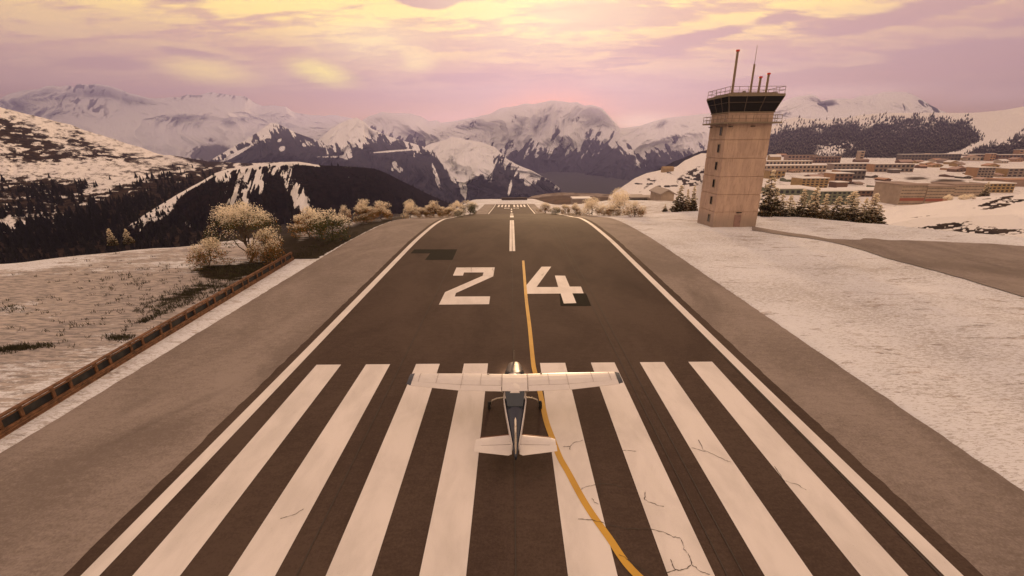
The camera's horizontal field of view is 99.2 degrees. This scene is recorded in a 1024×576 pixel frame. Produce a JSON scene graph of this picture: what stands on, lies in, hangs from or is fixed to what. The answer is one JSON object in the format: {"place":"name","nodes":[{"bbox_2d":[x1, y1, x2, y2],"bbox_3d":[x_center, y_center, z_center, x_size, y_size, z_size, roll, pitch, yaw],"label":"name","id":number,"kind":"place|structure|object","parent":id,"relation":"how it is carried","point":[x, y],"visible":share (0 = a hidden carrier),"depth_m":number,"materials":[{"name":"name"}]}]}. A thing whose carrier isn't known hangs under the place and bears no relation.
{"place":"outdoors","nodes":[
{"label":"outdoors","id":0,"kind":"place"},
{"bbox_2d":[0,107,278,263],"bbox_3d":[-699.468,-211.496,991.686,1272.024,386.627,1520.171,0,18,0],"label":"hill","id":1,"kind":"structure","parent":0,"point":[37,149],"depth_m":632.25,"materials":[{"name":"snow"}]},
{"bbox_2d":[0,157,450,263],"bbox_3d":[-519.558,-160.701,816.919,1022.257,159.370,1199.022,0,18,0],"label":"pine forest","id":2,"kind":"object","parent":1,"relation":"on","point":[15,253],"visible":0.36,"depth_m":407.77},
{"bbox_2d":[0,84,352,160],"bbox_3d":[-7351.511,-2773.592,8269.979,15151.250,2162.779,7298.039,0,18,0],"label":"mountains","id":3,"kind":"structure","parent":0,"point":[208,126],"depth_m":7900.14,"materials":[{"name":"snow"}]},
{"bbox_2d":[0,222,370,353],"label":"grass tufts","id":4,"kind":"object","parent":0,"point":[25,346],"visible":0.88,"depth_m":40.36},
{"bbox_2d":[113,162,456,239],"bbox_3d":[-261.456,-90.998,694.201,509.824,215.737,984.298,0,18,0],"label":"wooded spur","id":5,"kind":"structure","parent":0,"point":[294,190],"depth_m":504.51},
{"bbox_2d":[210,118,562,203],"bbox_3d":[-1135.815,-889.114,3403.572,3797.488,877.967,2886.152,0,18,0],"label":"forested ridge","id":6,"kind":"structure","parent":0,"point":[452,170],"depth_m":2904.95,"materials":[{"name":"snow"}]},
{"bbox_2d":[362,100,619,172],"bbox_3d":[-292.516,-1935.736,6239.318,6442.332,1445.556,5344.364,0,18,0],"label":"central mountain","id":7,"kind":"structure","parent":0,"point":[554,136],"depth_m":6165.53,"materials":[{"name":"snow"}]},
{"bbox_2d":[0,199,1023,490],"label":"snowy ground","id":8,"kind":"structure","parent":0,"point":[938,351],"depth_m":37.54,"materials":[{"name":"snow"}]},
{"bbox_2d":[106,228,119,245],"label":"conifer","id":9,"kind":"object","parent":8,"relation":"on","point":[112,241],"visible":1,"depth_m":72.76,"materials":[{"name":"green plant"}]},
{"bbox_2d":[122,229,134,244],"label":"conifer","id":10,"kind":"object","parent":8,"relation":"on","point":[128,240],"visible":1,"depth_m":72.74,"materials":[{"name":"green plant"}]},
{"bbox_2d":[0,252,293,438],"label":"wooden fence","id":11,"kind":"object","parent":8,"relation":"on","point":[18,417],"visible":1,"depth_m":28.01,"materials":[{"name":"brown wood"}]},
{"bbox_2d":[185,235,235,270],"bbox_3d":[-34.692,-3.997,50.097,4.680,3.798,4.630,-17,25,-41],"label":"frosted shrub","id":12,"kind":"object","parent":8,"relation":"on","point":[209,250],"visible":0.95,"depth_m":49.41,"materials":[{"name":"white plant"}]},
{"bbox_2d":[202,199,280,262],"bbox_3d":[-31.641,-6.545,51.635,7.809,7.851,8.694,10,21,29],"label":"frosted tree","id":13,"kind":"object","parent":8,"relation":"on","point":[234,215],"visible":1,"depth_m":50.40,"materials":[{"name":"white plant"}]},
{"bbox_2d":[243,226,284,264],"bbox_3d":[-28.889,-4.875,51.473,4.769,4.977,5.111,11,22,31],"label":"frosted shrub","id":14,"kind":"object","parent":8,"relation":"on","point":[268,244],"visible":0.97,"depth_m":51.09,"materials":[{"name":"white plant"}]},
{"bbox_2d":[285,205,323,238],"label":"frosted shrub","id":15,"kind":"object","parent":8,"relation":"on","point":[301,226],"visible":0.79,"depth_m":66.02,"materials":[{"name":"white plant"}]},
{"bbox_2d":[305,208,351,240],"bbox_3d":[-26.949,-9.129,64.029,6.333,5.192,6.806,-16,24,-38],"label":"green shrub","id":16,"kind":"object","parent":8,"relation":"on","point":[321,228],"visible":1,"depth_m":63.05,"materials":[{"name":"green plant"}]},
{"bbox_2d":[338,205,351,219],"bbox_3d":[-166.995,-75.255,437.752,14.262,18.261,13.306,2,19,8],"label":"frosted shrub","id":17,"kind":"object","parent":8,"relation":"on","point":[346,214],"visible":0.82,"depth_m":435.73,"materials":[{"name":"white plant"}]},
{"bbox_2d":[352,199,377,222],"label":"frosted shrub","id":18,"kind":"object","parent":8,"relation":"on","point":[361,208],"visible":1,"depth_m":83.74,"materials":[{"name":"beige plant"}]},
{"bbox_2d":[368,200,392,219],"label":"frosted shrub","id":19,"kind":"object","parent":8,"relation":"on","point":[385,211],"visible":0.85,"depth_m":90.03,"materials":[{"name":"beige plant"}]},
{"bbox_2d":[400,199,418,218],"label":"frosted shrub","id":20,"kind":"object","parent":8,"relation":"on","point":[408,206],"visible":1,"depth_m":99.48,"materials":[{"name":"beige plant"}]},
{"bbox_2d":[424,200,442,217],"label":"frosted shrub","id":21,"kind":"object","parent":8,"relation":"on","point":[431,205],"visible":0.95,"depth_m":104.13,"materials":[{"name":"beige plant"}]},
{"bbox_2d":[449,200,463,213],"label":"frosted shrub","id":22,"kind":"object","parent":8,"relation":"on","point":[457,204],"visible":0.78,"depth_m":271.31,"materials":[{"name":"beige plant"}]},
{"bbox_2d":[460,200,478,214],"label":"green shrub","id":23,"kind":"object","parent":8,"relation":"on","point":[471,207],"visible":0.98,"depth_m":125.14,"materials":[{"name":"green plant"}]},
{"bbox_2d":[537,202,550,213],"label":"frosted shrub","id":24,"kind":"object","parent":8,"relation":"on","point":[544,206],"visible":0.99,"depth_m":266.97,"materials":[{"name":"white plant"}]},
{"bbox_2d":[568,202,581,214],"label":"frosted shrub","id":25,"kind":"object","parent":8,"relation":"on","point":[573,207],"visible":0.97,"depth_m":115.48,"materials":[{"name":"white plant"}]},
{"bbox_2d":[571,196,590,203],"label":"long shed","id":26,"kind":"structure","parent":8,"relation":"on","point":[578,199],"depth_m":326.68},
{"bbox_2d":[580,196,604,214],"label":"pale shrub","id":27,"kind":"object","parent":8,"relation":"on","point":[589,205],"visible":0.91,"depth_m":114.15,"materials":[{"name":"beige plant"}]},
{"bbox_2d":[595,205,612,215],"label":"pale shrub","id":28,"kind":"object","parent":8,"relation":"on","point":[602,212],"visible":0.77,"depth_m":109.53,"materials":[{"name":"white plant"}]},
{"bbox_2d":[605,204,621,215],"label":"pale shrub","id":29,"kind":"object","parent":8,"relation":"on","point":[614,209],"visible":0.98,"depth_m":104.68,"materials":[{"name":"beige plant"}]},
{"bbox_2d":[605,187,633,215],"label":"pale tree","id":30,"kind":"object","parent":8,"relation":"on","point":[619,198],"visible":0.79,"depth_m":107.03,"materials":[{"name":"beige plant"}]},
{"bbox_2d":[623,200,646,216],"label":"pale shrub","id":31,"kind":"object","parent":8,"relation":"on","point":[639,211],"visible":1,"depth_m":92.87,"materials":[{"name":"beige plant"}]},
{"bbox_2d":[625,194,648,199],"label":"long shed","id":32,"kind":"structure","parent":8,"relation":"on","point":[637,197],"depth_m":248.58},
{"bbox_2d":[649,186,675,200],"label":"barn","id":33,"kind":"structure","parent":8,"relation":"on","point":[658,193],"depth_m":228.03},
{"bbox_2d":[669,185,686,211],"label":"frosted conifer","id":34,"kind":"object","parent":8,"relation":"on","point":[678,206],"visible":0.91,"depth_m":98.51,"materials":[{"name":"green plant"}]},
{"bbox_2d":[681,189,690,210],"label":"frosted conifer","id":35,"kind":"object","parent":8,"relation":"on","point":[687,205],"visible":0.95,"depth_m":97.78,"materials":[{"name":"green plant"}]},
{"bbox_2d":[689,186,697,210],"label":"frosted conifer","id":36,"kind":"object","parent":8,"relation":"on","point":[693,204],"visible":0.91,"depth_m":98.04,"materials":[{"name":"green plant"}]},
{"bbox_2d":[697,45,785,226],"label":"control tower","id":37,"kind":"structure","parent":8,"relation":"on","point":[740,124],"depth_m":69.17,"materials":[{"name":"beige concrete"}]},
{"bbox_2d":[733,215,740,226],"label":"door","id":38,"kind":"structure","parent":37,"relation":"in","point":[737,218],"depth_m":71.71,"materials":[{"name":"metal"}]},
{"bbox_2d":[757,170,780,216],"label":"frosted conifer","id":39,"kind":"object","parent":8,"relation":"on","point":[765,207],"visible":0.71,"depth_m":84.23,"materials":[{"name":"green plant"}]},
{"bbox_2d":[768,189,781,216],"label":"frosted conifer","id":40,"kind":"object","parent":8,"relation":"on","point":[775,198],"visible":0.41,"depth_m":84.44,"materials":[{"name":"green plant"}]},
{"bbox_2d":[778,194,786,216],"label":"frosted conifer","id":41,"kind":"object","parent":8,"relation":"on","point":[783,203],"visible":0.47,"depth_m":84.43,"materials":[{"name":"green plant"}]},
{"bbox_2d":[782,195,796,216],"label":"frosted conifer","id":42,"kind":"object","parent":8,"relation":"on","point":[790,211],"visible":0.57,"depth_m":84.25,"materials":[{"name":"green plant"}]},
{"bbox_2d":[791,189,810,217],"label":"frosted conifer","id":43,"kind":"object","parent":8,"relation":"on","point":[800,210],"visible":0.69,"depth_m":83.72,"materials":[{"name":"green plant"}]},
{"bbox_2d":[804,186,822,218],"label":"frosted conifer","id":44,"kind":"object","parent":8,"relation":"on","point":[812,208],"visible":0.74,"depth_m":83.29,"materials":[{"name":"green plant"}]},
{"bbox_2d":[818,194,831,219],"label":"frosted conifer","id":45,"kind":"object","parent":8,"relation":"on","point":[825,214],"visible":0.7,"depth_m":83.16,"materials":[{"name":"green plant"}]},
{"bbox_2d":[828,196,845,220],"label":"frosted conifer","id":46,"kind":"object","parent":8,"relation":"on","point":[834,214],"visible":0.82,"depth_m":82.80,"materials":[{"name":"green plant"}]},
{"bbox_2d":[839,191,864,222],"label":"frosted conifer","id":47,"kind":"object","parent":8,"relation":"on","point":[852,214],"visible":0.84,"depth_m":82.11,"materials":[{"name":"green plant"}]},
{"bbox_2d":[859,198,870,222],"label":"frosted conifer","id":48,"kind":"object","parent":8,"relation":"on","point":[864,210],"visible":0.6,"depth_m":82.02,"materials":[{"name":"green plant"}]},
{"bbox_2d":[865,193,882,223],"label":"frosted conifer","id":49,"kind":"object","parent":8,"relation":"on","point":[873,213],"visible":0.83,"depth_m":81.65,"materials":[{"name":"green plant"}]},
{"bbox_2d":[873,205,888,224],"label":"frosted conifer","id":50,"kind":"object","parent":8,"relation":"on","point":[882,215],"visible":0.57,"depth_m":81.65,"materials":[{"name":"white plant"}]},
{"bbox_2d":[0,204,1023,575],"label":"shoulder","id":51,"kind":"object","parent":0,"point":[78,482],"visible":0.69,"depth_m":22.15},
{"bbox_2d":[0,0,1023,127],"label":"sky","id":52,"kind":"structure","parent":0,"point":[641,62],"materials":[{"name":"purple"}]},
{"bbox_2d":[406,350,622,459],"bbox_3d":[0.133,5.470,22.224,8.264,2.520,8.254,17,25,42],"label":"light airplane","id":53,"kind":"object","parent":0,"point":[513,380],"visible":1,"depth_m":21.32,"materials":[{"name":"white metal"}]},
{"bbox_2d":[64,204,982,575],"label":"runway","id":54,"kind":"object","parent":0,"point":[644,320],"visible":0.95,"depth_m":21.45,"materials":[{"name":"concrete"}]},
{"bbox_2d":[133,365,339,575],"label":"threshold stripe","id":55,"kind":"object","parent":54,"relation":"on","point":[176,550],"visible":1,"depth_m":18.08,"materials":[{"name":"white paint"}]},
{"bbox_2d":[81,204,495,575],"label":"edge line","id":56,"kind":"object","parent":54,"relation":"on","point":[118,546],"visible":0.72,"depth_m":20.05,"materials":[{"name":"white paint"}]},
{"bbox_2d":[228,364,389,575],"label":"threshold stripe","id":57,"kind":"object","parent":54,"relation":"on","point":[265,552],"visible":1,"depth_m":18.07,"materials":[{"name":"white paint"}]},
{"bbox_2d":[326,364,439,575],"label":"threshold stripe","id":58,"kind":"object","parent":54,"relation":"on","point":[358,549],"visible":0.9,"depth_m":17.79,"materials":[{"name":"white paint"}]},
{"bbox_2d":[296,228,469,575],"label":"pavement joint","id":59,"kind":"object","parent":54,"relation":"on","point":[364,437],"visible":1,"depth_m":20.02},
{"bbox_2d":[411,249,456,259],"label":"asphalt repair","id":60,"kind":"structure","parent":54,"relation":"on","point":[441,254],"depth_m":55.95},
{"bbox_2d":[419,363,487,575],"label":"threshold stripe","id":61,"kind":"object","parent":54,"relation":"on","point":[446,551],"visible":0.86,"depth_m":17.66,"materials":[{"name":"white paint"}]},
{"bbox_2d":[439,267,494,304],"bbox_3d":[-4.191,-0.452,43.914,4.476,0.001,11.922,0,18,0],"label":"runway number","id":62,"kind":"object","parent":54,"relation":"on","point":[448,297],"visible":1,"depth_m":41.61,"materials":[{"name":"white paint"}]},
{"bbox_2d":[509,220,511,250],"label":"line","id":63,"kind":"object","parent":54,"relation":"on","point":[510,246],"visible":1,"depth_m":65.35,"materials":[{"name":"white paint"}]},
{"bbox_2d":[512,220,514,250],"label":"line","id":64,"kind":"object","parent":54,"relation":"on","point":[513,240],"visible":1,"depth_m":65.33,"materials":[{"name":"white paint"}]},
{"bbox_2d":[512,269,515,575],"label":"pavement joint","id":65,"kind":"object","parent":54,"relation":"on","point":[514,458],"visible":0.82,"depth_m":17.36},
{"bbox_2d":[527,267,582,302],"bbox_3d":[4.070,-0.537,43.972,5.371,0.001,11.968,0,18,0],"label":"runway number","id":66,"kind":"object","parent":54,"relation":"on","point":[564,289],"visible":1,"depth_m":42.23,"materials":[{"name":"white paint"}]},
{"bbox_2d":[560,293,590,305],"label":"asphalt repair","id":67,"kind":"structure","parent":54,"relation":"on","point":[581,299],"depth_m":38.80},
{"bbox_2d":[540,363,617,575],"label":"threshold stripe","id":68,"kind":"object","parent":54,"relation":"on","point":[587,548],"visible":0.86,"depth_m":17.60,"materials":[{"name":"white paint"}]},
{"bbox_2d":[522,261,642,575],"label":"taxi line","id":69,"kind":"object","parent":54,"relation":"on","point":[625,562],"visible":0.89,"depth_m":18.60,"materials":[{"name":"yellow paint"}]},
{"bbox_2d":[585,519,691,573],"bbox_3d":[4.501,8.877,15.772,3.896,0.001,1.722,15,24,39],"label":"pavement crack","id":70,"kind":"object","parent":54,"relation":"on","point":[652,529],"visible":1,"depth_m":15.84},
{"bbox_2d":[553,229,727,575],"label":"pavement joint","id":71,"kind":"object","parent":54,"relation":"on","point":[656,433],"visible":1,"depth_m":20.25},
{"bbox_2d":[555,227,744,575],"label":"pavement joint","id":72,"kind":"object","parent":54,"relation":"on","point":[671,440],"visible":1,"depth_m":19.66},
{"bbox_2d":[591,362,714,575],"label":"threshold stripe","id":73,"kind":"object","parent":54,"relation":"on","point":[653,485],"visible":0.93,"depth_m":17.77,"materials":[{"name":"white paint"}]},
{"bbox_2d":[640,362,812,575],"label":"threshold stripe","id":74,"kind":"object","parent":54,"relation":"on","point":[771,548],"visible":1,"depth_m":17.90,"materials":[{"name":"white paint"}]},
{"bbox_2d":[527,204,962,575],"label":"edge line","id":75,"kind":"object","parent":54,"relation":"on","point":[944,566],"visible":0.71,"depth_m":19.80,"materials":[{"name":"white paint"}]},
{"bbox_2d":[611,243,941,575],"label":"pavement joint","id":76,"kind":"object","parent":54,"relation":"on","point":[808,442],"visible":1,"depth_m":19.91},
{"bbox_2d":[689,362,907,575],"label":"threshold stripe","id":77,"kind":"object","parent":54,"relation":"on","point":[863,551],"visible":1,"depth_m":17.87,"materials":[{"name":"white paint"}]},
{"bbox_2d":[527,192,611,204],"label":"valley slope","id":78,"kind":"structure","parent":0,"point":[560,198],"depth_m":719.19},
{"bbox_2d":[534,171,629,193],"bbox_3d":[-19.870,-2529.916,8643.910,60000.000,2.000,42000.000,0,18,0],"label":"valley floor","id":79,"kind":"structure","parent":0,"point":[570,182],"depth_m":3836.73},
{"bbox_2d":[609,153,706,204],"bbox_3d":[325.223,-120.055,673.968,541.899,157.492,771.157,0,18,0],"label":"snow hill","id":80,"kind":"structure","parent":0,"point":[687,174],"depth_m":643.18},
{"bbox_2d":[661,166,674,172],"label":"mountain hut","id":81,"kind":"object","parent":80,"relation":"on","point":[667,169],"visible":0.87,"depth_m":736.28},
{"bbox_2d":[649,150,706,172],"bbox_3d":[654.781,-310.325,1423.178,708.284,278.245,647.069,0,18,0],"label":"brown ridge","id":82,"kind":"structure","parent":0,"point":[676,163],"depth_m":1430.01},
{"bbox_2d":[585,92,945,180],"bbox_3d":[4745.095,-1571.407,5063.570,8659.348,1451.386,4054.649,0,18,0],"label":"mountain","id":83,"kind":"structure","parent":0,"point":[630,153],"depth_m":4644.94,"materials":[{"name":"snow"}]},
{"bbox_2d":[704,150,1023,211],"bbox_3d":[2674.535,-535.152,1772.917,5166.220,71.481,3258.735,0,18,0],"label":"town ground","id":84,"kind":"structure","parent":0,"point":[924,175],"depth_m":507.30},
{"bbox_2d":[763,169,785,178],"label":"hotel","id":85,"kind":"structure","parent":84,"relation":"on","point":[778,174],"depth_m":487.68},
{"bbox_2d":[767,154,781,159],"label":"chalet","id":86,"kind":"object","parent":84,"relation":"on","point":[774,156],"visible":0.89,"depth_m":990.63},
{"bbox_2d":[761,185,815,194],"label":"apartment block","id":87,"kind":"structure","parent":84,"relation":"on","point":[791,189],"depth_m":335.04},
{"bbox_2d":[766,160,812,163],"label":"apartment block","id":88,"kind":"structure","parent":84,"relation":"on","point":[789,161],"depth_m":732.10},
{"bbox_2d":[765,164,826,171],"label":"apartment block","id":89,"kind":"structure","parent":84,"relation":"on","point":[811,167],"depth_m":583.78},
{"bbox_2d":[784,155,816,159],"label":"apartment block","id":90,"kind":"structure","parent":84,"relation":"on","point":[797,157],"depth_m":907.33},
{"bbox_2d":[790,176,828,187],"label":"hotel","id":91,"kind":"structure","parent":84,"relation":"on","point":[815,181],"depth_m":385.45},
{"bbox_2d":[810,156,841,162],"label":"apartment block","id":92,"kind":"structure","parent":84,"relation":"on","point":[826,159],"depth_m":855.90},
{"bbox_2d":[800,188,857,204],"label":"apartment block","id":93,"kind":"structure","parent":84,"relation":"on","point":[836,193],"depth_m":281.69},
{"bbox_2d":[828,181,847,187],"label":"house","id":94,"kind":"structure","parent":84,"relation":"on","point":[834,184],"depth_m":389.59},
{"bbox_2d":[824,172,853,183],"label":"apartment block","id":95,"kind":"structure","parent":84,"relation":"on","point":[841,176],"depth_m":417.93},
{"bbox_2d":[826,163,866,169],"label":"apartment block","id":96,"kind":"structure","parent":84,"relation":"on","point":[830,166],"depth_m":637.81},
{"bbox_2d":[832,169,866,179],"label":"apartment block","id":97,"kind":"structure","parent":84,"relation":"on","point":[859,174],"depth_m":476.99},
{"bbox_2d":[837,187,873,196],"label":"apartment block","id":98,"kind":"structure","parent":84,"relation":"on","point":[865,192],"depth_m":325.69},
{"bbox_2d":[865,163,914,171],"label":"apartment block","id":99,"kind":"structure","parent":84,"relation":"on","point":[885,167],"depth_m":592.14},
{"bbox_2d":[871,181,928,204],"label":"hotel","id":100,"kind":"structure","parent":84,"relation":"on","point":[899,193],"depth_m":282.95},
{"bbox_2d":[896,154,961,160],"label":"apartment block","id":101,"kind":"structure","parent":84,"relation":"on","point":[927,157],"depth_m":968.25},
{"bbox_2d":[922,183,956,203],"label":"hotel","id":102,"kind":"structure","parent":84,"relation":"on","point":[936,193],"depth_m":280.97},
{"bbox_2d":[946,167,965,171],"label":"chalet","id":103,"kind":"object","parent":84,"relation":"on","point":[956,169],"visible":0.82,"depth_m":593.73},
{"bbox_2d":[930,182,985,196],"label":"hotel","id":104,"kind":"structure","parent":84,"relation":"on","point":[967,188],"depth_m":324.81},
{"bbox_2d":[962,155,980,160],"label":"chalet","id":105,"kind":"object","parent":84,"relation":"on","point":[971,158],"visible":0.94,"depth_m":949.06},
{"bbox_2d":[965,166,996,177],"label":"apartment block","id":106,"kind":"structure","parent":84,"relation":"on","point":[981,171],"depth_m":493.71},
{"bbox_2d":[983,153,996,160],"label":"apartment block","id":107,"kind":"structure","parent":84,"relation":"on","point":[989,156],"depth_m":949.04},
{"bbox_2d":[969,181,1016,192],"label":"hotel","id":108,"kind":"structure","parent":84,"relation":"on","point":[1001,187],"depth_m":352.25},
{"bbox_2d":[986,178,1023,186],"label":"hotel","id":109,"kind":"structure","parent":84,"relation":"on","point":[1019,182],"depth_m":400.59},
{"bbox_2d":[995,167,1023,176],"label":"apartment block","id":110,"kind":"structure","parent":84,"relation":"on","point":[1013,171],"depth_m":511.20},
{"bbox_2d":[995,154,1023,160],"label":"apartment block","id":111,"kind":"structure","parent":84,"relation":"on","point":[1003,156],"depth_m":947.10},
{"bbox_2d":[752,226,1023,296],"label":"apron","id":112,"kind":"object","parent":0,"point":[999,266],"visible":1,"depth_m":52.28,"materials":[{"name":"asphalt"}]},
{"bbox_2d":[768,107,1023,157],"bbox_3d":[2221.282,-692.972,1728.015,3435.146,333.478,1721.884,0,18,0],"label":"town hill","id":113,"kind":"structure","parent":0,"point":[1000,126],"depth_m":1787.98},
{"bbox_2d":[767,111,1023,157],"bbox_3d":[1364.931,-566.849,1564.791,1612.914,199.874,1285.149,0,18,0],"label":"town forest","id":114,"kind":"object","parent":113,"relation":"on","point":[944,149],"visible":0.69,"depth_m":1560.30,"materials":[{"name":"plant"}]},
{"bbox_2d":[881,194,1023,236],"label":"snow bank","id":115,"kind":"structure","parent":0,"point":[999,215],"depth_m":119.57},
{"bbox_2d":[977,182,990,196],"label":"frosted conifer","id":116,"kind":"object","parent":115,"relation":"on","point":[984,192],"visible":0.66,"depth_m":181.66,"materials":[{"name":"green plant"}]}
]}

